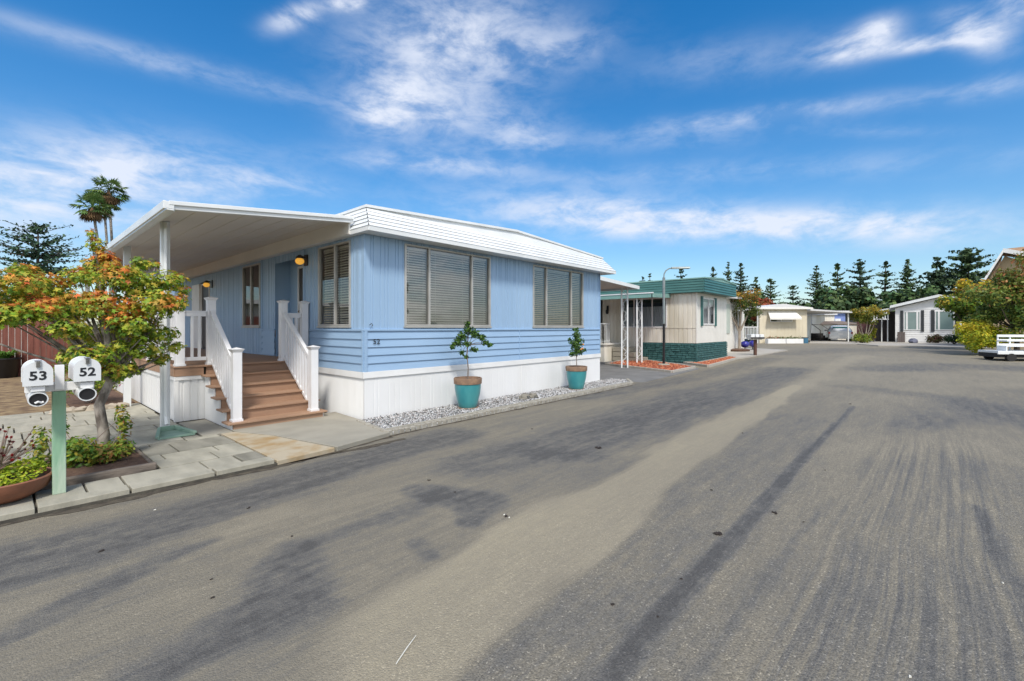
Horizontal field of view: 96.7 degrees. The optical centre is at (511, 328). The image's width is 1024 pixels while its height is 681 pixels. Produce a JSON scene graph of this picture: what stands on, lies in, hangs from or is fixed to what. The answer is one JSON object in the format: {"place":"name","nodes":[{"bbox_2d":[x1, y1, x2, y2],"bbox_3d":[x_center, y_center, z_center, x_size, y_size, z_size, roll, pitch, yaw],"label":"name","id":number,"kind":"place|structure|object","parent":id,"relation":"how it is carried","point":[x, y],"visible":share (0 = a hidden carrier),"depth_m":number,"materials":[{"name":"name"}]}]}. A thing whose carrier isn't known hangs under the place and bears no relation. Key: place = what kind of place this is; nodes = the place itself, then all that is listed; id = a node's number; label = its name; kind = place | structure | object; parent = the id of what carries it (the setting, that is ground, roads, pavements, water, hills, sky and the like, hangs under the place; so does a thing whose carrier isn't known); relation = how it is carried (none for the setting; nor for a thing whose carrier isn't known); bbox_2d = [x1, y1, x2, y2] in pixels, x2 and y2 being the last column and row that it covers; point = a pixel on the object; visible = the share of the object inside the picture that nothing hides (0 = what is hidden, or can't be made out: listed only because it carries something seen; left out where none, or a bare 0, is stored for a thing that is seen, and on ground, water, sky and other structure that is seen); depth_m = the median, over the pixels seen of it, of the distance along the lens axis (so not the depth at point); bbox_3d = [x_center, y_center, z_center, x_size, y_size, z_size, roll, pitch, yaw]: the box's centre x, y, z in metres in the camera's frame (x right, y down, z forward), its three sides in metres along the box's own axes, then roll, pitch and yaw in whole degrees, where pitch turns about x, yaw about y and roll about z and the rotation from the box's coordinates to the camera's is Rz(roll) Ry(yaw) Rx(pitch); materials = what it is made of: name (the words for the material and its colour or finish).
{"place":"outdoors","nodes":[
{"label":"outdoors","id":0,"kind":"place"},
{"bbox_2d":[0,374,142,415],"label":"yard","id":1,"kind":"structure","parent":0,"point":[13,400],"depth_m":9.91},
{"bbox_2d":[0,350,21,377],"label":"potted plant","id":2,"kind":"object","parent":1,"relation":"on","point":[9,367],"visible":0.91,"depth_m":14.15,"materials":[{"name":"green plant"}]},
{"bbox_2d":[66,381,134,406],"bbox_3d":[-10.309,1.542,11.016,5.950,0.025,0.940,0,0,42],"label":"mulch strip","id":3,"kind":"object","parent":1,"relation":"on","point":[74,400],"visible":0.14,"depth_m":9.61,"materials":[{"name":"brown soil"}]},
{"bbox_2d":[54,372,122,402],"bbox_3d":[-8.643,1.081,9.377,1.195,0.956,0.920,0,0,-2],"label":"flower shrub","id":4,"kind":"object","parent":3,"relation":"on","point":[98,385],"visible":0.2,"depth_m":9.21,"materials":[{"name":"green plant"}]},
{"bbox_2d":[95,296,327,429],"bbox_3d":[-7.979,0.500,11.117,11.304,2.100,2.230,0,0,42],"label":"porch","id":5,"kind":"object","parent":1,"relation":"on","point":[282,386],"visible":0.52,"depth_m":7.79,"materials":[{"name":"white wood"}]},
{"bbox_2d":[0,403,277,524],"bbox_3d":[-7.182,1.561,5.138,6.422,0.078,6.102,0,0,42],"label":"pavement","id":6,"kind":"structure","parent":0,"point":[186,466],"depth_m":5.28,"materials":[{"name":"grey concrete"}]},
{"bbox_2d":[0,425,51,504],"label":"bowl planter","id":7,"kind":"object","parent":6,"relation":"on","point":[19,482],"visible":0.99,"depth_m":4.07,"materials":[{"name":"ceramic"}]},
{"bbox_2d":[24,365,93,494],"bbox_3d":[-4.212,0.940,4.247,0.480,1.200,0.460,0,0,42],"label":"mailbox post","id":8,"kind":"object","parent":6,"relation":"on","point":[59,387],"visible":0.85,"depth_m":4.21,"materials":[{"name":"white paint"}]},
{"bbox_2d":[21,359,52,406],"bbox_3d":[-4.300,0.483,4.118,0.520,0.403,0.187,0,0,42],"label":"mailbox","id":9,"kind":"object","parent":8,"relation":"on","point":[36,372],"visible":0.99,"depth_m":3.96,"materials":[{"name":"white metal"}]},
{"bbox_2d":[22,360,52,386],"bbox_3d":[-4.125,0.392,3.962,0.050,0.221,0.187,0,0,42],"label":"door","id":10,"kind":"structure","parent":9,"relation":"in","point":[38,366],"depth_m":3.95,"materials":[{"name":"white metal"}]},
{"bbox_2d":[68,356,100,400],"bbox_3d":[-4.091,0.471,4.353,0.520,0.403,0.187,0,0,42],"label":"mailbox","id":11,"kind":"object","parent":8,"relation":"on","point":[82,368],"visible":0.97,"depth_m":4.21,"materials":[{"name":"white metal"}]},
{"bbox_2d":[73,357,100,381],"bbox_3d":[-3.915,0.380,4.197,0.050,0.221,0.187,0,0,42],"label":"door","id":12,"kind":"structure","parent":11,"relation":"in","point":[86,363],"depth_m":4.19,"materials":[{"name":"white metal"}]},
{"bbox_2d":[0,449,147,479],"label":"planting soil","id":13,"kind":"structure","parent":6,"relation":"on","point":[133,458],"depth_m":5.00,"materials":[{"name":"brown soil"}]},
{"bbox_2d":[24,404,135,467],"bbox_3d":[-4.814,1.290,5.132,0.908,0.784,0.709,0,0,-39],"label":"groundcover shrub","id":14,"kind":"object","parent":13,"relation":"on","point":[79,453],"visible":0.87,"depth_m":5.04,"materials":[{"name":"green plant"}]},
{"bbox_2d":[0,226,191,444],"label":"maple tree","id":15,"kind":"object","parent":13,"relation":"on","point":[116,332],"visible":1,"depth_m":5.42,"materials":[{"name":"green plant"}]},
{"bbox_2d":[6,445,156,491],"bbox_3d":[-4.774,1.520,4.909,1.420,0.160,1.300,0,0,42],"label":"planter edging","id":16,"kind":"object","parent":6,"relation":"on","point":[150,465],"visible":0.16,"depth_m":4.72,"materials":[{"name":"brown wood"}]},
{"bbox_2d":[155,425,196,439],"bbox_3d":[-4.910,1.494,6.569,0.550,0.088,0.481,0,0,42],"label":"splash block","id":17,"kind":"object","parent":6,"relation":"on","point":[169,432],"depth_m":6.57,"materials":[{"name":"green concrete"}]},
{"bbox_2d":[76,200,353,426],"bbox_3d":[-8.134,-0.182,10.860,12.205,3.464,2.640,0,0,42],"label":"patio cover","id":18,"kind":"object","parent":6,"relation":"on","point":[179,236],"visible":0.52,"depth_m":7.78,"materials":[{"name":"white metal"}]},
{"bbox_2d":[69,329,755,377],"bbox_3d":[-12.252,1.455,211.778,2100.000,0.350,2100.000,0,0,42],"label":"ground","id":19,"kind":"structure","parent":0,"point":[744,337],"depth_m":78.26,"materials":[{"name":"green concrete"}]},
{"bbox_2d":[0,316,79,375],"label":"wooden fence","id":20,"kind":"object","parent":19,"relation":"on","point":[18,339],"visible":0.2,"depth_m":14.82,"materials":[{"name":"brown wood"}]},
{"bbox_2d":[0,220,90,293],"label":"conifer tree","id":21,"kind":"object","parent":19,"relation":"on","point":[46,257],"visible":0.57,"depth_m":37.80,"materials":[{"name":"green plant"}]},
{"bbox_2d":[68,190,115,314],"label":"palm tree","id":22,"kind":"object","parent":19,"relation":"on","point":[91,214],"visible":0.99,"depth_m":57.72,"materials":[{"name":"green plant"}]},
{"bbox_2d":[86,191,120,302],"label":"palm tree","id":23,"kind":"object","parent":19,"relation":"on","point":[105,222],"visible":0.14,"depth_m":65.98,"materials":[{"name":"green plant"}]},
{"bbox_2d":[86,176,129,295],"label":"palm tree","id":24,"kind":"object","parent":19,"relation":"on","point":[110,198],"visible":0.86,"depth_m":61.91,"materials":[{"name":"green plant"}]},
{"bbox_2d":[600,277,736,362],"bbox_3d":[4.977,-0.320,24.947,12.430,3.941,4.600,0,0,42],"label":"mobile home","id":25,"kind":"object","parent":19,"relation":"on","point":[695,314],"visible":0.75,"depth_m":20.74,"materials":[{"name":"beige"}]},
{"bbox_2d":[600,300,602,338],"bbox_3d":[4.199,-0.425,22.968,0.900,1.950,0.030,0,0,42],"label":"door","id":26,"kind":"structure","parent":25,"relation":"in","point":[601,301],"depth_m":22.71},
{"bbox_2d":[622,298,666,327],"bbox_3d":[6.305,-0.700,21.348,2.200,1.560,0.530,0,0,42],"label":"window","id":27,"kind":"structure","parent":25,"relation":"in","point":[652,307],"depth_m":21.28,"materials":[{"name":"white paint"}]},
{"bbox_2d":[701,296,716,325],"bbox_3d":[8.910,-0.745,20.702,0.170,1.310,2.030,0,0,42],"label":"window","id":28,"kind":"structure","parent":25,"relation":"in","point":[705,306],"depth_m":20.74,"materials":[{"name":"white glass"}]},
{"bbox_2d":[657,297,743,351],"bbox_3d":[9.248,-0.110,30.531,11.200,3.420,5.700,0,0,42],"label":"mobile home","id":29,"kind":"object","parent":19,"relation":"on","point":[731,335],"visible":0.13,"depth_m":26.89,"materials":[{"name":"white metal"}]},
{"bbox_2d":[733,263,756,328],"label":"conifer tree","id":30,"kind":"object","parent":19,"relation":"on","point":[740,288],"visible":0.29,"depth_m":85.75,"materials":[{"name":"green plant"}]},
{"bbox_2d":[744,292,765,334],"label":"broadleaf tree","id":31,"kind":"object","parent":19,"relation":"on","point":[748,319],"visible":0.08,"depth_m":73.24,"materials":[{"name":"green plant"}]},
{"bbox_2d":[744,277,766,328],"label":"conifer tree","id":32,"kind":"object","parent":19,"relation":"on","point":[757,289],"visible":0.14,"depth_m":88.01,"materials":[{"name":"green plant"}]},
{"bbox_2d":[755,278,783,327],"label":"conifer tree","id":33,"kind":"object","parent":19,"relation":"on","point":[770,295],"visible":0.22,"depth_m":83.81,"materials":[{"name":"green plant"}]},
{"bbox_2d":[744,304,812,342],"bbox_3d":[24.622,-0.335,43.690,8.918,3.370,12.620,0,0,0],"label":"mobile home","id":34,"kind":"object","parent":19,"relation":"on","point":[781,320],"visible":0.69,"depth_m":38.00,"materials":[{"name":"beige"}]},
{"bbox_2d":[781,285,804,303],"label":"conifer tree","id":35,"kind":"object","parent":19,"relation":"on","point":[792,287],"visible":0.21,"depth_m":81.96,"materials":[{"name":"green plant"}]},
{"bbox_2d":[798,265,828,305],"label":"conifer tree","id":36,"kind":"object","parent":19,"relation":"on","point":[816,274],"visible":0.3,"depth_m":83.97,"materials":[{"name":"green plant"}]},
{"bbox_2d":[789,285,850,310],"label":"broadleaf tree","id":37,"kind":"object","parent":19,"relation":"on","point":[830,299],"visible":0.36,"depth_m":69.30,"materials":[{"name":"green plant"}]},
{"bbox_2d":[807,314,837,338],"bbox_3d":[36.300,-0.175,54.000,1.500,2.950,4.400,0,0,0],"label":"mobile home","id":38,"kind":"object","parent":19,"relation":"on","point":[819,319],"visible":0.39,"depth_m":53.43,"materials":[{"name":"beige metal"}]},
{"bbox_2d":[829,263,847,295],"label":"conifer tree","id":39,"kind":"object","parent":19,"relation":"on","point":[836,280],"visible":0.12,"depth_m":85.80,"materials":[{"name":"green plant"}]},
{"bbox_2d":[835,313,855,322],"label":"mobile home","id":40,"kind":"object","parent":19,"relation":"on","point":[841,317],"visible":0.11,"depth_m":58.00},
{"bbox_2d":[837,284,873,310],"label":"broadleaf tree","id":41,"kind":"object","parent":19,"relation":"on","point":[856,294],"visible":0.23,"depth_m":69.36,"materials":[{"name":"green plant"}]},
{"bbox_2d":[835,259,881,298],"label":"conifer tree","id":42,"kind":"object","parent":19,"relation":"on","point":[861,273],"visible":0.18,"depth_m":81.72,"materials":[{"name":"green plant"}]},
{"bbox_2d":[845,291,900,318],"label":"broadleaf tree","id":43,"kind":"object","parent":19,"relation":"on","point":[889,299],"visible":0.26,"depth_m":68.05,"materials":[{"name":"green plant"}]},
{"bbox_2d":[871,261,900,300],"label":"conifer tree","id":44,"kind":"object","parent":19,"relation":"on","point":[885,282],"visible":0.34,"depth_m":83.83,"materials":[{"name":"green plant"}]},
{"bbox_2d":[879,259,920,297],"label":"conifer tree","id":45,"kind":"object","parent":19,"relation":"on","point":[907,274],"visible":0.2,"depth_m":79.74,"materials":[{"name":"green plant"}]},
{"bbox_2d":[897,284,941,302],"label":"broadleaf tree","id":46,"kind":"object","parent":19,"relation":"on","point":[927,291],"visible":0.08,"depth_m":65.97,"materials":[{"name":"green plant"}]},
{"bbox_2d":[916,257,955,296],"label":"conifer tree","id":47,"kind":"object","parent":19,"relation":"on","point":[935,274],"visible":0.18,"depth_m":79.52,"materials":[{"name":"green plant"}]},
{"bbox_2d":[930,247,997,295],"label":"conifer tree","id":48,"kind":"object","parent":19,"relation":"on","point":[966,257],"visible":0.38,"depth_m":73.70,"materials":[{"name":"green plant"}]},
{"bbox_2d":[983,247,1023,348],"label":"gabled house","id":49,"kind":"structure","parent":19,"relation":"on","point":[1005,262],"depth_m":28.32,"materials":[{"name":"beige paint"}]},
{"bbox_2d":[361,378,631,434],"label":"gravel","id":50,"kind":"structure","parent":0,"point":[487,402],"depth_m":8.81,"materials":[{"name":"white gravel"}]},
{"bbox_2d":[449,321,493,409],"bbox_3d":[-0.796,0.699,8.832,0.692,1.690,0.622,0,0,42],"label":"potted tree","id":51,"kind":"object","parent":50,"relation":"on","point":[467,389],"visible":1,"depth_m":8.75,"materials":[{"name":"green plant"}]},
{"bbox_2d":[385,382,627,429],"bbox_3d":[0.706,1.534,9.870,0.065,0.032,7.962,0,0,41],"label":"kerb strip","id":52,"kind":"object","parent":50,"relation":"on","point":[495,407],"visible":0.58,"depth_m":8.59,"materials":[{"name":"concrete"}]},
{"bbox_2d":[565,327,586,389],"bbox_3d":[1.629,0.758,11.512,0.550,1.572,0.550,0,0,42],"label":"potted tree","id":53,"kind":"object","parent":50,"relation":"on","point":[576,376],"visible":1,"depth_m":11.39,"materials":[{"name":"teal ceramic"}]},
{"bbox_2d":[0,339,1023,680],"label":"road","id":54,"kind":"structure","parent":0,"point":[896,485],"depth_m":3.29,"materials":[{"name":"grey asphalt"}]},
{"bbox_2d":[0,438,404,525],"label":"gutter dirt","id":55,"kind":"structure","parent":54,"relation":"on","point":[151,493],"depth_m":4.50,"materials":[{"name":"soil"}]},
{"bbox_2d":[179,419,232,436],"bbox_3d":[-4.795,1.579,7.096,1.360,0.082,0.380,0,0,42],"label":"concrete pad","id":56,"kind":"object","parent":54,"relation":"on","point":[204,427],"visible":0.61,"depth_m":7.04,"materials":[{"name":"grey concrete"}]},
{"bbox_2d":[221,432,334,464],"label":"stained slab","id":57,"kind":"structure","parent":54,"relation":"on","point":[280,450],"depth_m":5.92,"materials":[{"name":"beige concrete"}]},
{"bbox_2d":[226,412,389,450],"bbox_3d":[-2.955,1.579,6.923,2.378,0.082,1.770,0,0,42],"label":"concrete pad","id":58,"kind":"object","parent":54,"relation":"on","point":[337,431],"visible":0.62,"depth_m":6.77,"materials":[{"name":"beige concrete"}]},
{"bbox_2d":[145,204,615,418],"bbox_3d":[-6.558,-0.360,16.604,18.520,3.920,8.285,0,0,42],"label":"mobile home","id":59,"kind":"object","parent":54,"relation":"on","point":[396,298],"visible":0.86,"depth_m":9.83,"materials":[{"name":"blue"}]},
{"bbox_2d":[192,284,200,347],"bbox_3d":[-9.927,-0.365,14.325,0.800,1.990,0.070,0,0,42],"label":"door","id":60,"kind":"structure","parent":59,"relation":"in","point":[196,289],"depth_m":14.21,"materials":[{"name":"white paint"}]},
{"bbox_2d":[201,282,209,347],"bbox_3d":[-9.303,-0.365,13.792,0.840,1.990,0.095,0,0,42],"label":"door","id":61,"kind":"structure","parent":59,"relation":"in","point":[205,291],"depth_m":13.96,"materials":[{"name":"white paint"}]},
{"bbox_2d":[241,263,260,327],"bbox_3d":[-6.441,-0.780,11.255,1.210,1.550,0.078,0,0,42],"label":"window","id":62,"kind":"structure","parent":59,"relation":"in","point":[251,266],"depth_m":11.26,"materials":[{"name":"metal"}]},
{"bbox_2d":[298,266,302,333],"bbox_3d":[-4.475,-0.375,9.921,0.920,2.010,0.095,0,0,42],"label":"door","id":63,"kind":"structure","parent":59,"relation":"in","point":[300,268],"depth_m":10.17,"materials":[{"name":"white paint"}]},
{"bbox_2d":[317,240,350,327],"bbox_3d":[-3.285,-0.780,8.491,1.260,1.550,0.148,0,0,42],"label":"window","id":64,"kind":"structure","parent":59,"relation":"in","point":[336,248],"depth_m":8.45,"materials":[{"name":"metal"}]},
{"bbox_2d":[403,243,491,327],"bbox_3d":[-1.257,-0.780,9.228,0.148,1.550,2.290,0,0,42],"label":"window","id":65,"kind":"structure","parent":59,"relation":"in","point":[429,324],"depth_m":9.14,"materials":[{"name":"metal"}]},
{"bbox_2d":[532,265,583,327],"bbox_3d":[1.227,-0.780,12.017,0.148,1.550,2.280,0,0,42],"label":"window","id":66,"kind":"structure","parent":59,"relation":"in","point":[546,269],"depth_m":12.04,"materials":[{"name":"metal"}]},
{"bbox_2d":[291,385,631,462],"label":"gutter dirt","id":67,"kind":"structure","parent":54,"relation":"on","point":[390,436],"depth_m":7.38,"materials":[{"name":"soil"}]},
{"bbox_2d":[356,378,632,434],"bbox_3d":[0.656,1.565,10.369,1.102,0.091,8.833,0,0,42],"label":"edging","id":68,"kind":"object","parent":54,"relation":"on","point":[467,416],"visible":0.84,"depth_m":8.29,"materials":[{"name":"grey concrete"}]},
{"bbox_2d":[683,356,737,366],"bbox_3d":[9.175,1.490,20.628,1.381,0.188,5.582,0,0,42],"label":"edging","id":69,"kind":"object","parent":54,"relation":"on","point":[713,364],"visible":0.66,"depth_m":19.30,"materials":[{"name":"grey concrete"}]},
{"bbox_2d":[765,336,785,343],"bbox_3d":[21.684,0.967,37.498,1.522,0.666,0.496,0,0,0],"label":"planter box","id":70,"kind":"object","parent":54,"relation":"on","point":[769,340],"visible":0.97,"depth_m":37.25,"materials":[{"name":"white paint"}]},
{"bbox_2d":[783,336,802,342],"bbox_3d":[23.159,0.954,37.493,1.458,0.691,0.486,0,0,0],"label":"planter box","id":71,"kind":"object","parent":54,"relation":"on","point":[794,340],"visible":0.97,"depth_m":37.25,"materials":[{"name":"white paint"}]},
{"bbox_2d":[811,324,827,340],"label":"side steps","id":72,"kind":"structure","parent":54,"relation":"on","point":[820,336],"depth_m":43.60,"materials":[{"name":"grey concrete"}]},
{"bbox_2d":[807,309,852,341],"bbox_3d":[28.108,-0.170,42.712,3.882,2.940,8.089,0,0,9],"label":"carport","id":73,"kind":"object","parent":54,"relation":"on","point":[811,312],"visible":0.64,"depth_m":39.87,"materials":[{"name":"white metal"}]},
{"bbox_2d":[824,325,852,340],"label":"parked car","id":74,"kind":"object","parent":54,"relation":"on","point":[836,332],"visible":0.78,"depth_m":41.26,"materials":[{"name":"silver metal"}]},
{"bbox_2d":[857,322,874,338],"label":"wooden fence","id":75,"kind":"object","parent":54,"relation":"on","point":[864,327],"visible":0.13,"depth_m":45.64,"materials":[{"name":"brown wood"}]},
{"bbox_2d":[875,319,888,340],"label":"wooden fence","id":76,"kind":"object","parent":54,"relation":"on","point":[884,330],"visible":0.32,"depth_m":41.12,"materials":[{"name":"black wood"}]},
{"bbox_2d":[881,308,894,341],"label":"porch","id":77,"kind":"object","parent":54,"relation":"on","point":[892,326],"visible":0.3,"depth_m":40.76,"materials":[{"name":"white metal"}]},
{"bbox_2d":[897,332,904,341],"bbox_3d":[32.921,0.788,38.523,0.632,0.963,0.075,0,0,0],"label":"fence","id":78,"kind":"object","parent":54,"relation":"on","point":[900,336],"visible":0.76,"depth_m":38.49,"materials":[{"name":"wood"}]},
{"bbox_2d":[890,294,963,342],"bbox_3d":[37.688,-0.735,40.558,6.351,4.010,9.610,0,0,42],"label":"mobile home","id":79,"kind":"object","parent":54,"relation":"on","point":[919,320],"visible":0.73,"depth_m":37.87,"materials":[{"name":"white paint"}]},
{"bbox_2d":[900,310,923,331],"bbox_3d":[33.651,-0.590,38.293,1.510,1.780,0.060,0,0,40],"label":"window","id":80,"kind":"structure","parent":79,"relation":"in","point":[911,318],"depth_m":38.28,"materials":[{"name":"white paint"}]},
{"bbox_2d":[931,310,958,331],"bbox_3d":[35.179,-0.590,37.003,1.650,1.780,0.060,0,0,40],"label":"window","id":81,"kind":"structure","parent":79,"relation":"in","point":[942,321],"depth_m":37.10,"materials":[{"name":"glass"}]},
{"bbox_2d":[925,334,944,342],"bbox_3d":[34.383,0.864,36.991,1.398,0.848,1.538,0,0,42],"label":"shrub","id":82,"kind":"object","parent":54,"relation":"on","point":[935,338],"visible":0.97,"depth_m":36.70,"materials":[{"name":"brown plant"}]},
{"bbox_2d":[934,278,1006,325],"bbox_3d":[27.427,-0.868,27.003,3.591,4.324,3.960,0,0,42],"label":"autumn tree","id":83,"kind":"object","parent":54,"relation":"on","point":[959,306],"visible":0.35,"depth_m":27.10,"materials":[{"name":"green plant"}]},
{"bbox_2d":[952,319,1021,352],"bbox_3d":[23.736,0.433,22.786,2.409,1.870,2.395,0,0,42],"label":"yellow bush","id":84,"kind":"object","parent":54,"relation":"on","point":[977,336],"visible":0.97,"depth_m":22.60,"materials":[{"name":"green plant"}]},
{"bbox_2d":[958,249,1023,349],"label":"broadleaf tree","id":85,"kind":"object","parent":54,"relation":"on","point":[1004,289],"visible":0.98,"depth_m":22.34,"materials":[{"name":"green plant"}]},
{"bbox_2d":[978,335,1023,360],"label":"trailer","id":86,"kind":"object","parent":54,"relation":"on","point":[1001,351],"visible":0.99,"depth_m":20.06,"materials":[{"name":"white metal"}]},
{"bbox_2d":[0,0,1023,328],"label":"sky","id":87,"kind":"structure","parent":0,"point":[781,140],"materials":[{"name":"blue"}]},
{"bbox_2d":[600,361,698,382],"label":"driveway","id":88,"kind":"structure","parent":0,"point":[631,374],"depth_m":15.74,"materials":[{"name":"concrete"}]},
{"bbox_2d":[600,276,638,367],"bbox_3d":[-0.279,-0.143,19.338,9.860,3.455,4.810,0,0,42],"label":"carport","id":89,"kind":"object","parent":88,"relation":"on","point":[607,284],"visible":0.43,"depth_m":17.91,"materials":[{"name":"white metal"}]},
{"bbox_2d":[600,323,647,361],"bbox_3d":[2.624,0.665,23.207,8.450,1.771,1.550,0,0,42],"label":"porch","id":90,"kind":"object","parent":88,"relation":"on","point":[610,351],"visible":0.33,"depth_m":20.98,"materials":[{"name":"beige wood"}]},
{"bbox_2d":[600,292,670,362],"bbox_3d":[2.437,0.015,23.192,10.790,3.071,1.840,0,0,42],"label":"porch awning","id":91,"kind":"object","parent":88,"relation":"on","point":[633,295],"visible":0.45,"depth_m":19.59,"materials":[{"name":"white metal"}]},
{"bbox_2d":[605,360,695,372],"bbox_3d":[5.400,1.527,19.015,2.719,0.163,5.985,0,0,-15],"label":"edging","id":92,"kind":"object","parent":88,"relation":"on","point":[661,370],"visible":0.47,"depth_m":17.30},
{"bbox_2d":[611,360,690,369],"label":"mulch","id":93,"kind":"object","parent":88,"relation":"on","point":[656,365],"visible":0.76,"depth_m":18.43,"materials":[{"name":"stone"}]},
{"bbox_2d":[658,267,689,364],"bbox_3d":[6.563,-0.458,18.440,1.289,4.060,0.468,0,0,3],"label":"street lamp","id":94,"kind":"object","parent":88,"relation":"on","point":[663,303],"visible":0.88,"depth_m":18.42,"materials":[{"name":"metal"}]},
{"bbox_2d":[691,356,734,364],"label":"mulch","id":95,"kind":"object","parent":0,"point":[707,362],"visible":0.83,"depth_m":20.09,"materials":[{"name":"stone"}]},
{"bbox_2d":[727,348,787,358],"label":"sidewalk","id":96,"kind":"structure","parent":0,"point":[749,354],"depth_m":25.51,"materials":[{"name":"grey concrete"}]},
{"bbox_2d":[730,287,762,348],"bbox_3d":[13.649,-0.514,27.058,2.401,3.774,2.801,0,0,42],"label":"street tree","id":97,"kind":"object","parent":96,"relation":"on","point":[742,303],"visible":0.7,"depth_m":26.70,"materials":[{"name":"green plant"}]},
{"bbox_2d":[746,334,764,354],"bbox_3d":[12.678,0.869,23.714,0.760,1.080,0.500,0,0,0],"label":"mailbox","id":98,"kind":"object","parent":96,"relation":"on","point":[754,337],"visible":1,"depth_m":23.66,"materials":[{"name":"white metal"}]},
{"bbox_2d":[750,296,773,320],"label":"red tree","id":99,"kind":"object","parent":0,"point":[766,301],"visible":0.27,"depth_m":53.78,"materials":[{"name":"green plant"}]},
{"bbox_2d":[821,321,858,339],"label":"garage","id":100,"kind":"structure","parent":0,"point":[852,326],"depth_m":46.97,"materials":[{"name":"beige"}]},
{"bbox_2d":[809,340,995,348],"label":"sidewalk","id":101,"kind":"structure","parent":0,"point":[908,344],"depth_m":35.24,"materials":[{"name":"grey concrete"}]},
{"bbox_2d":[851,332,872,342],"bbox_3d":[28.262,0.774,36.791,1.469,0.927,1.554,0,0,42],"label":"shrub","id":102,"kind":"object","parent":101,"relation":"on","point":[862,338],"visible":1,"depth_m":36.69,"materials":[{"name":"green plant"}]},
{"bbox_2d":[849,304,889,334],"bbox_3d":[30.762,-0.437,39.185,2.569,3.274,2.490,0,0,-10],"label":"street tree","id":103,"kind":"object","parent":101,"relation":"on","point":[863,316],"visible":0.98,"depth_m":39.08,"materials":[{"name":"green plant"}]},
{"bbox_2d":[944,333,961,343],"bbox_3d":[32.776,0.785,33.570,1.426,0.894,1.498,0,0,42],"label":"shrub","id":104,"kind":"object","parent":101,"relation":"on","point":[951,338],"visible":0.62,"depth_m":33.55,"materials":[{"name":"green plant"}]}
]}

